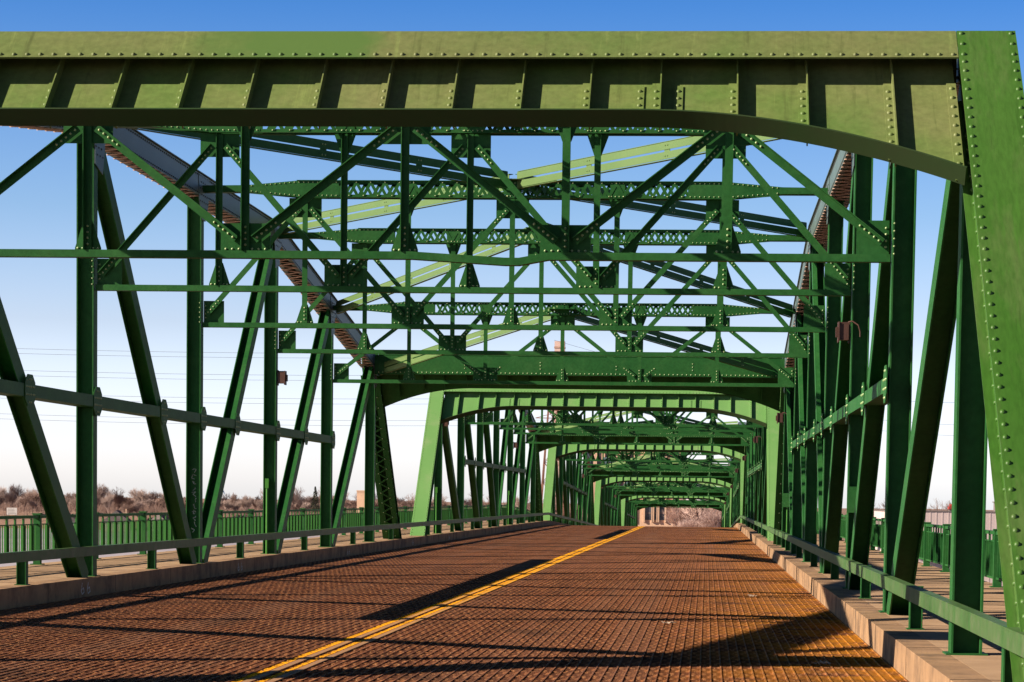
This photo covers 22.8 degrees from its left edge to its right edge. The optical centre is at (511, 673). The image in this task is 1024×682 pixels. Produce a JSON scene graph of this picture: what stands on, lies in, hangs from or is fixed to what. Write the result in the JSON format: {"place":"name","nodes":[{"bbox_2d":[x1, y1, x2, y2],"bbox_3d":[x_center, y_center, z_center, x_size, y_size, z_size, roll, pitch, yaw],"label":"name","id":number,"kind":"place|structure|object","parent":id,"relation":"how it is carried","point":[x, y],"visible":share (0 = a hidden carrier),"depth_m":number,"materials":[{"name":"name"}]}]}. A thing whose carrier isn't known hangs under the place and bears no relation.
{"place":"outdoors","nodes":[
{"label":"outdoors","id":0,"kind":"place"},
{"bbox_2d":[17,348,224,352],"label":"power line","id":1,"kind":"object","parent":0,"point":[150,351],"visible":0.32,"depth_m":483.56,"materials":[{"name":"grey metal"}]},
{"bbox_2d":[18,353,254,357],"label":"power line","id":2,"kind":"object","parent":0,"point":[110,355],"visible":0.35,"depth_m":484.24,"materials":[{"name":"grey metal"}]},
{"bbox_2d":[0,528,341,566],"bbox_3d":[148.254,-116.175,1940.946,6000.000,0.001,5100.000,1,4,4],"label":"river","id":3,"kind":"structure","parent":0,"point":[57,560],"depth_m":755.71,"materials":[{"name":"blue liquid"}]},
{"bbox_2d":[24,370,360,375],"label":"power line","id":4,"kind":"object","parent":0,"point":[207,374],"visible":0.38,"depth_m":483.02,"materials":[{"name":"grey metal"}]},
{"bbox_2d":[0,520,527,585],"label":"sidewalk","id":5,"kind":"structure","parent":0,"point":[54,570],"depth_m":56.81,"materials":[{"name":"beige concrete"}]},
{"bbox_2d":[0,508,344,564],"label":"footway railing","id":6,"kind":"object","parent":5,"relation":"on","point":[123,532],"visible":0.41,"depth_m":60.12,"materials":[{"name":"green metal"}]},
{"bbox_2d":[5,521,500,590],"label":"guardrail","id":7,"kind":"object","parent":5,"relation":"on","point":[209,556],"visible":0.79,"depth_m":54.91,"materials":[{"name":"metal"}]},
{"bbox_2d":[342,505,506,534],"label":"footway railing","id":8,"kind":"object","parent":5,"relation":"on","point":[353,519],"visible":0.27,"depth_m":113.17,"materials":[{"name":"green metal"}]},
{"bbox_2d":[505,504,563,522],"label":"footway railing","id":9,"kind":"object","parent":5,"relation":"on","point":[516,511],"visible":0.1,"depth_m":181.06,"materials":[{"name":"green metal"}]},
{"bbox_2d":[0,525,908,681],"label":"road","id":10,"kind":"structure","parent":0,"point":[600,613],"depth_m":36.25,"materials":[{"name":"brown metal"}]},
{"bbox_2d":[242,526,641,681],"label":"road marking","id":11,"kind":"object","parent":10,"relation":"on","point":[321,651],"visible":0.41,"depth_m":33.56,"materials":[{"name":"yellow paint"}]},
{"bbox_2d":[266,526,644,681],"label":"road marking","id":12,"kind":"object","parent":10,"relation":"on","point":[345,650],"visible":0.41,"depth_m":33.60,"materials":[{"name":"yellow paint"}]},
{"bbox_2d":[423,544,760,549],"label":"road joint","id":13,"kind":"object","parent":10,"relation":"on","point":[577,546],"visible":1,"depth_m":94.14,"materials":[{"name":"metal"}]},
{"bbox_2d":[579,525,733,527],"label":"road joint","id":14,"kind":"object","parent":10,"relation":"on","point":[658,526],"visible":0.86,"depth_m":170.60,"materials":[{"name":"metal"}]},
{"bbox_2d":[812,660,830,663],"bbox_3d":[3.403,-0.120,27.757,0.207,0.037,0.207,-2,5,-39],"label":"litter scrap","id":15,"kind":"object","parent":10,"relation":"on","point":[824,662],"visible":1,"depth_m":27.80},
{"bbox_2d":[0,497,992,539],"bbox_3d":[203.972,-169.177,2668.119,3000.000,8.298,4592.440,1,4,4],"label":"ground","id":16,"kind":"structure","parent":0,"point":[27,521],"depth_m":1110.63,"materials":[{"name":"brown soil"}]},
{"bbox_2d":[0,485,6,495],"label":"bare tree","id":17,"kind":"object","parent":16,"relation":"on","point":[2,491],"visible":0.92,"depth_m":1285.63,"materials":[{"name":"plant"}]},
{"bbox_2d":[0,495,7,504],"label":"bare tree","id":18,"kind":"object","parent":16,"relation":"on","point":[2,499],"visible":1,"depth_m":1168.70,"materials":[{"name":"brown plant"}]},
{"bbox_2d":[7,508,16,515],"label":"billboard","id":19,"kind":"object","parent":16,"relation":"on","point":[11,511],"visible":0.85,"depth_m":1046.48,"materials":[{"name":"white"}]},
{"bbox_2d":[3,494,20,505],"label":"bare tree","id":20,"kind":"object","parent":16,"relation":"on","point":[12,498],"visible":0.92,"depth_m":1186.96,"materials":[{"name":"brown plant"}]},
{"bbox_2d":[8,483,24,499],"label":"bare tree","id":21,"kind":"object","parent":16,"relation":"on","point":[14,490],"visible":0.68,"depth_m":1284.50,"materials":[{"name":"brown plant"}]},
{"bbox_2d":[19,493,29,512],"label":"bare tree","id":22,"kind":"object","parent":16,"relation":"on","point":[23,501],"visible":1,"depth_m":1112.87,"materials":[{"name":"brown plant"}]},
{"bbox_2d":[23,489,36,501],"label":"bare tree","id":23,"kind":"object","parent":16,"relation":"on","point":[33,490],"visible":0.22,"depth_m":1265.98,"materials":[{"name":"plant"}]},
{"bbox_2d":[27,500,37,510],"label":"bare tree","id":24,"kind":"object","parent":16,"relation":"on","point":[31,503],"visible":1,"depth_m":1117.02,"materials":[{"name":"brown plant"}]},
{"bbox_2d":[27,492,40,504],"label":"bare tree","id":25,"kind":"object","parent":16,"relation":"on","point":[33,496],"visible":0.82,"depth_m":1165.60,"materials":[{"name":"brown plant"}]},
{"bbox_2d":[64,491,75,505],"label":"bare tree","id":26,"kind":"object","parent":16,"relation":"on","point":[71,496],"visible":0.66,"depth_m":1276.08,"materials":[{"name":"plant"}]},
{"bbox_2d":[69,497,75,504],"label":"bare tree","id":27,"kind":"object","parent":16,"relation":"on","point":[73,501],"visible":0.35,"depth_m":1167.23,"materials":[{"name":"brown plant"}]},
{"bbox_2d":[97,484,106,497],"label":"bare tree","id":28,"kind":"object","parent":16,"relation":"on","point":[98,490],"visible":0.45,"depth_m":1262.41,"materials":[{"name":"brown plant"}]},
{"bbox_2d":[97,483,111,501],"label":"bare tree","id":29,"kind":"object","parent":16,"relation":"on","point":[104,491],"visible":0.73,"depth_m":1262.93,"materials":[{"name":"plant"}]},
{"bbox_2d":[100,492,114,510],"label":"bare tree","id":30,"kind":"object","parent":16,"relation":"on","point":[109,500],"visible":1,"depth_m":1104.72,"materials":[{"name":"brown plant"}]},
{"bbox_2d":[104,509,130,529],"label":"house","id":31,"kind":"structure","parent":16,"relation":"on","point":[118,517],"depth_m":1070.61,"materials":[{"name":"grey"}]},
{"bbox_2d":[111,488,124,508],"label":"bare tree","id":32,"kind":"object","parent":16,"relation":"on","point":[118,499],"visible":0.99,"depth_m":1114.68,"materials":[{"name":"brown plant"}]},
{"bbox_2d":[122,505,134,517],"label":"bare tree","id":33,"kind":"object","parent":16,"relation":"on","point":[130,508],"visible":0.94,"depth_m":1093.90,"materials":[{"name":"brown plant"}]},
{"bbox_2d":[123,500,134,505],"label":"bare tree","id":34,"kind":"object","parent":16,"relation":"on","point":[129,502],"visible":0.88,"depth_m":1167.95,"materials":[{"name":"brown plant"}]},
{"bbox_2d":[128,488,140,503],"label":"bare tree","id":35,"kind":"object","parent":16,"relation":"on","point":[131,493],"visible":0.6,"depth_m":1282.42,"materials":[{"name":"brown plant"}]},
{"bbox_2d":[133,503,143,517],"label":"bare tree","id":36,"kind":"object","parent":16,"relation":"on","point":[137,506],"visible":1,"depth_m":1096.22,"materials":[{"name":"brown plant"}]},
{"bbox_2d":[135,487,153,502],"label":"bare tree","id":37,"kind":"object","parent":16,"relation":"on","point":[144,496],"visible":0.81,"depth_m":1253.48,"materials":[{"name":"brown plant"}]},
{"bbox_2d":[143,497,155,507],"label":"bare tree","id":38,"kind":"object","parent":16,"relation":"on","point":[151,501],"visible":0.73,"depth_m":1161.23,"materials":[{"name":"brown plant"}]},
{"bbox_2d":[149,492,160,500],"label":"bare tree","id":39,"kind":"object","parent":16,"relation":"on","point":[155,494],"visible":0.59,"depth_m":1266.25,"materials":[{"name":"brown plant"}]},
{"bbox_2d":[151,515,168,520],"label":"house","id":40,"kind":"structure","parent":16,"relation":"on","point":[158,517],"depth_m":1064.67,"materials":[{"name":"white"}]},
{"bbox_2d":[155,497,164,506],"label":"bare tree","id":41,"kind":"object","parent":16,"relation":"on","point":[159,499],"visible":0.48,"depth_m":1161.46,"materials":[{"name":"brown plant"}]},
{"bbox_2d":[156,492,164,501],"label":"bare tree","id":42,"kind":"object","parent":16,"relation":"on","point":[162,496],"visible":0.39,"depth_m":1266.86,"materials":[{"name":"plant"}]},
{"bbox_2d":[158,502,165,510],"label":"bare tree","id":43,"kind":"object","parent":16,"relation":"on","point":[161,504],"visible":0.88,"depth_m":1114.54,"materials":[{"name":"brown plant"}]},
{"bbox_2d":[221,491,230,507],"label":"bare tree","id":44,"kind":"object","parent":16,"relation":"on","point":[223,498],"visible":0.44,"depth_m":1191.36,"materials":[{"name":"brown plant"}]},
{"bbox_2d":[221,500,232,515],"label":"bare tree","id":45,"kind":"object","parent":16,"relation":"on","point":[227,504],"visible":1,"depth_m":1089.62,"materials":[{"name":"plant"}]},
{"bbox_2d":[229,494,239,502],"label":"bare tree","id":46,"kind":"object","parent":16,"relation":"on","point":[232,498],"visible":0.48,"depth_m":1288.06,"materials":[{"name":"brown plant"}]},
{"bbox_2d":[231,500,241,510],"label":"bare tree","id":47,"kind":"object","parent":16,"relation":"on","point":[237,506],"visible":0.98,"depth_m":1090.99,"materials":[{"name":"brown plant"}]},
{"bbox_2d":[238,495,254,509],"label":"bare tree","id":48,"kind":"object","parent":16,"relation":"on","point":[244,501],"visible":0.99,"depth_m":1163.73,"materials":[{"name":"brown plant"}]},
{"bbox_2d":[251,496,260,508],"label":"bare tree","id":49,"kind":"object","parent":16,"relation":"on","point":[254,505],"visible":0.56,"depth_m":1270.07,"materials":[{"name":"plant"}]},
{"bbox_2d":[257,501,262,509],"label":"bare tree","id":50,"kind":"object","parent":16,"relation":"on","point":[260,505],"visible":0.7,"depth_m":1111.45,"materials":[{"name":"brown plant"}]},
{"bbox_2d":[0,498,527,527],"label":"brush","id":51,"kind":"object","parent":16,"relation":"on","point":[112,509],"visible":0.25,"depth_m":1122.24,"materials":[{"name":"brown plant"}]},
{"bbox_2d":[292,503,299,514],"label":"bare tree","id":52,"kind":"object","parent":16,"relation":"on","point":[297,507],"visible":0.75,"depth_m":1084.02,"materials":[{"name":"brown plant"}]},
{"bbox_2d":[291,487,302,504],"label":"bare tree","id":53,"kind":"object","parent":16,"relation":"on","point":[296,494],"visible":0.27,"depth_m":1262.70,"materials":[{"name":"brown plant"}]},
{"bbox_2d":[293,494,309,506],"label":"bare tree","id":54,"kind":"object","parent":16,"relation":"on","point":[300,501],"visible":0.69,"depth_m":1160.34,"materials":[{"name":"brown plant"}]},
{"bbox_2d":[301,501,310,513],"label":"bare tree","id":55,"kind":"object","parent":16,"relation":"on","point":[307,505],"visible":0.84,"depth_m":1086.26,"materials":[{"name":"brown plant"}]},
{"bbox_2d":[304,496,319,504],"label":"bare tree","id":56,"kind":"object","parent":16,"relation":"on","point":[309,498],"visible":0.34,"depth_m":1268.43,"materials":[{"name":"brown plant"}]},
{"bbox_2d":[310,486,319,512],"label":"conifer","id":57,"kind":"object","parent":16,"relation":"on","point":[314,499],"visible":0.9,"depth_m":1081.59,"materials":[{"name":"plant"}]},
{"bbox_2d":[356,490,364,512],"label":"stone tower","id":58,"kind":"structure","parent":16,"relation":"on","point":[360,497],"depth_m":1053.65,"materials":[{"name":"beige stone"}]},
{"bbox_2d":[400,501,413,508],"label":"bare tree","id":59,"kind":"object","parent":16,"relation":"on","point":[408,504],"visible":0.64,"depth_m":1092.63,"materials":[{"name":"brown plant"}]},
{"bbox_2d":[406,494,414,509],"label":"bare tree","id":60,"kind":"object","parent":16,"relation":"on","point":[412,500],"visible":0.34,"depth_m":1251.51,"materials":[{"name":"plant"}]},
{"bbox_2d":[464,499,471,505],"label":"bare tree","id":61,"kind":"object","parent":16,"relation":"on","point":[466,502],"visible":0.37,"depth_m":1257.03,"materials":[{"name":"brown plant"}]},
{"bbox_2d":[535,410,563,515],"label":"transmission tower","id":62,"kind":"structure","parent":16,"relation":"on","point":[544,464],"depth_m":477.81,"materials":[{"name":"metal"}]},
{"bbox_2d":[51,376,320,380],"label":"power line","id":63,"kind":"object","parent":62,"relation":"attached to","point":[203,379],"visible":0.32,"depth_m":483.11,"materials":[{"name":"grey metal"}]},
{"bbox_2d":[131,401,263,403],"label":"power line","id":64,"kind":"object","parent":62,"relation":"attached to","point":[185,402],"visible":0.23,"depth_m":482.83,"materials":[{"name":"grey metal"}]},
{"bbox_2d":[128,396,290,398],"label":"power line","id":65,"kind":"object","parent":62,"relation":"attached to","point":[185,397],"visible":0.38,"depth_m":482.63,"materials":[{"name":"grey metal"}]},
{"bbox_2d":[53,415,476,420],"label":"power line","id":66,"kind":"object","parent":62,"relation":"attached to","point":[253,419],"visible":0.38,"depth_m":483.00,"materials":[{"name":"grey metal"}]},
{"bbox_2d":[50,420,492,425],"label":"power line","id":67,"kind":"object","parent":62,"relation":"attached to","point":[183,423],"visible":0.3,"depth_m":484.06,"materials":[{"name":"grey metal"}]},
{"bbox_2d":[554,341,565,500],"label":"brick chimney","id":68,"kind":"object","parent":16,"relation":"on","point":[557,346],"visible":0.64,"depth_m":754.84,"materials":[{"name":"brown brick"}]},
{"bbox_2d":[569,503,582,517],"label":"bare tree","id":69,"kind":"object","parent":16,"relation":"on","point":[570,511],"visible":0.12,"depth_m":657.52,"materials":[{"name":"brown plant"}]},
{"bbox_2d":[587,451,685,526],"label":"stone building","id":70,"kind":"structure","parent":16,"relation":"on","point":[650,516],"depth_m":697.61,"materials":[{"name":"beige stone"}]},
{"bbox_2d":[662,508,691,526],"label":"bare tree","id":71,"kind":"object","parent":16,"relation":"on","point":[673,515],"visible":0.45,"depth_m":522.85,"materials":[{"name":"brown plant"}]},
{"bbox_2d":[677,517,702,526],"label":"bare tree","id":72,"kind":"object","parent":16,"relation":"on","point":[686,524],"visible":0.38,"depth_m":426.31,"materials":[{"name":"brown plant"}]},
{"bbox_2d":[679,499,714,524],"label":"bare tree","id":73,"kind":"object","parent":16,"relation":"on","point":[695,513],"visible":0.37,"depth_m":515.04,"materials":[{"name":"brown plant"}]},
{"bbox_2d":[693,511,721,526],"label":"bare tree","id":74,"kind":"object","parent":16,"relation":"on","point":[712,520],"visible":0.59,"depth_m":422.02,"materials":[{"name":"brown plant"}]},
{"bbox_2d":[702,508,721,526],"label":"bare tree","id":75,"kind":"object","parent":16,"relation":"on","point":[705,512],"visible":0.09,"depth_m":507.64,"materials":[{"name":"brown plant"}]},
{"bbox_2d":[928,500,950,510],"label":"bare tree","id":76,"kind":"object","parent":16,"relation":"on","point":[940,506],"visible":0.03,"depth_m":441.01,"materials":[{"name":"brown plant"}]},
{"bbox_2d":[0,0,1023,509],"label":"sky","id":77,"kind":"structure","parent":0,"point":[38,211],"materials":[{"name":"blue"}]},
{"bbox_2d":[744,524,1006,681],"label":"sidewalk","id":78,"kind":"structure","parent":0,"point":[935,631],"depth_m":35.96,"materials":[{"name":"beige concrete"}]},
{"bbox_2d":[817,512,846,542],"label":"footway railing","id":79,"kind":"object","parent":78,"relation":"on","point":[843,528],"visible":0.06,"depth_m":95.27,"materials":[{"name":"green metal"}]},
{"bbox_2d":[738,523,1003,679],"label":"pavement joint","id":80,"kind":"object","parent":78,"relation":"on","point":[882,596],"visible":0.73,"depth_m":39.66,"materials":[{"name":"concrete"}]},
{"bbox_2d":[870,517,1002,587],"bbox_3d":[9.287,-2.681,54.364,0.240,1.030,77.120,1,4,4],"label":"footway railing","id":81,"kind":"object","parent":78,"relation":"on","point":[935,547],"visible":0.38,"depth_m":55.17,"materials":[{"name":"green metal"}]},
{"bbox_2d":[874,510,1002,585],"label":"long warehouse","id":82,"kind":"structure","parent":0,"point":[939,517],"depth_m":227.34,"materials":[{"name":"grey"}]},
{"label":"road bed","id":83,"kind":"structure","parent":0,"visible":0},
{"bbox_2d":[0,520,568,609],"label":"kerb","id":84,"kind":"structure","parent":83,"relation":"on","point":[32,593],"depth_m":52.61,"materials":[{"name":"concrete"}]},
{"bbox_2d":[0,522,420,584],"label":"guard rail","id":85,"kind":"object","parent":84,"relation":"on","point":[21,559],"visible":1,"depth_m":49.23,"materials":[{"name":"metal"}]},
{"bbox_2d":[421,512,548,534],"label":"guard rail","id":86,"kind":"object","parent":84,"relation":"on","point":[451,522],"visible":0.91,"depth_m":117.63,"materials":[{"name":"metal"}]},
{"bbox_2d":[549,512,597,525],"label":"guard rail","id":87,"kind":"object","parent":84,"relation":"on","point":[567,518],"visible":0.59,"depth_m":197.29,"materials":[{"name":"metal"}]},
{"bbox_2d":[0,31,1023,681],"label":"truss span","id":88,"kind":"object","parent":83,"relation":"on","point":[946,105],"visible":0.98,"depth_m":34.40,"materials":[{"name":"green paint"}]},
{"bbox_2d":[191,469,196,531],"bbox_3d":[-6.708,-3.652,53.647,0.122,1.342,0.003,1,4,4],"label":"graffiti","id":89,"kind":"object","parent":88,"relation":"attached to","point":[193,511],"visible":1,"depth_m":53.65,"materials":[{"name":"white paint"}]},
{"bbox_2d":[265,478,268,553],"bbox_3d":[-6.052,-3.884,62.816,0.090,1.860,0.090,1,4,4],"label":"conduit riser","id":90,"kind":"object","parent":88,"relation":"attached to","point":[266,487],"visible":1,"depth_m":62.78,"materials":[{"name":"green metal"}]},
{"bbox_2d":[277,370,287,385],"bbox_3d":[-5.750,-7.299,62.790,0.472,0.381,0.282,2,4,18],"label":"floodlight","id":91,"kind":"object","parent":88,"relation":"attached to","point":[282,377],"visible":1,"depth_m":62.65,"materials":[{"name":"brown metal"}]},
{"bbox_2d":[776,412,786,423],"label":"floodlight","id":92,"kind":"object","parent":88,"relation":"attached to","point":[779,417],"visible":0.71,"depth_m":80.33,"materials":[{"name":"brown metal"}]},
{"bbox_2d":[782,493,788,532],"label":"junction box","id":93,"kind":"object","parent":88,"relation":"attached to","point":[785,499],"visible":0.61,"depth_m":80.33,"materials":[{"name":"green paint"}]},
{"bbox_2d":[835,320,860,343],"bbox_3d":[5.700,-5.789,43.123,0.472,0.381,0.282,2,4,18],"label":"floodlight","id":94,"kind":"object","parent":88,"relation":"attached to","point":[842,331],"visible":1,"depth_m":43.05,"materials":[{"name":"brown metal"}]},
{"bbox_2d":[847,487,856,512],"bbox_3d":[5.820,-2.316,43.170,0.300,1.710,0.125,1,4,4],"label":"junction box","id":95,"kind":"object","parent":88,"relation":"attached to","point":[851,496],"visible":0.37,"depth_m":43.07,"materials":[{"name":"green paint"}]},
{"bbox_2d":[410,388,780,540],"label":"truss span","id":96,"kind":"object","parent":83,"relation":"on","point":[463,406],"visible":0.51,"depth_m":111.25,"materials":[{"name":"green paint"}]},
{"bbox_2d":[435,487,437,532],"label":"conduit riser","id":97,"kind":"object","parent":96,"relation":"attached to","point":[436,490],"visible":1,"depth_m":102.13,"materials":[{"name":"green metal"}]},
{"bbox_2d":[508,491,509,524],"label":"conduit riser","id":98,"kind":"object","parent":96,"relation":"attached to","point":[508,505],"visible":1,"depth_m":139.38,"materials":[{"name":"green metal"}]},
{"bbox_2d":[753,436,761,442],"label":"floodlight","id":99,"kind":"object","parent":96,"relation":"attached to","point":[755,439],"visible":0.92,"depth_m":119.65,"materials":[{"name":"brown metal"}]},
{"bbox_2d":[543,420,745,524],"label":"truss span","id":100,"kind":"object","parent":83,"relation":"on","point":[568,484],"visible":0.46,"depth_m":203.47,"materials":[{"name":"green paint"}]},
{"bbox_2d":[594,457,731,526],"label":"truss span","id":101,"kind":"object","parent":83,"relation":"on","point":[607,508],"visible":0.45,"depth_m":274.14,"materials":[{"name":"green paint"}]},
{"bbox_2d":[621,482,725,526],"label":"truss span","id":102,"kind":"object","parent":83,"relation":"on","point":[631,506],"visible":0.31,"depth_m":359.22,"materials":[{"name":"green paint"}]},
{"bbox_2d":[733,523,991,681],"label":"kerb","id":103,"kind":"structure","parent":83,"relation":"on","point":[896,645],"depth_m":30.92,"materials":[{"name":"concrete"}]},
{"bbox_2d":[730,515,740,526],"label":"guard rail","id":104,"kind":"object","parent":103,"relation":"on","point":[736,521],"visible":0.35,"depth_m":191.92,"materials":[{"name":"metal"}]},
{"bbox_2d":[741,515,770,535],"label":"guard rail","id":105,"kind":"object","parent":103,"relation":"on","point":[760,524],"visible":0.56,"depth_m":117.39,"materials":[{"name":"metal"}]},
{"bbox_2d":[768,527,1023,681],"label":"guard rail","id":106,"kind":"object","parent":103,"relation":"on","point":[996,631],"visible":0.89,"depth_m":27.20,"materials":[{"name":"metal"}]}
]}

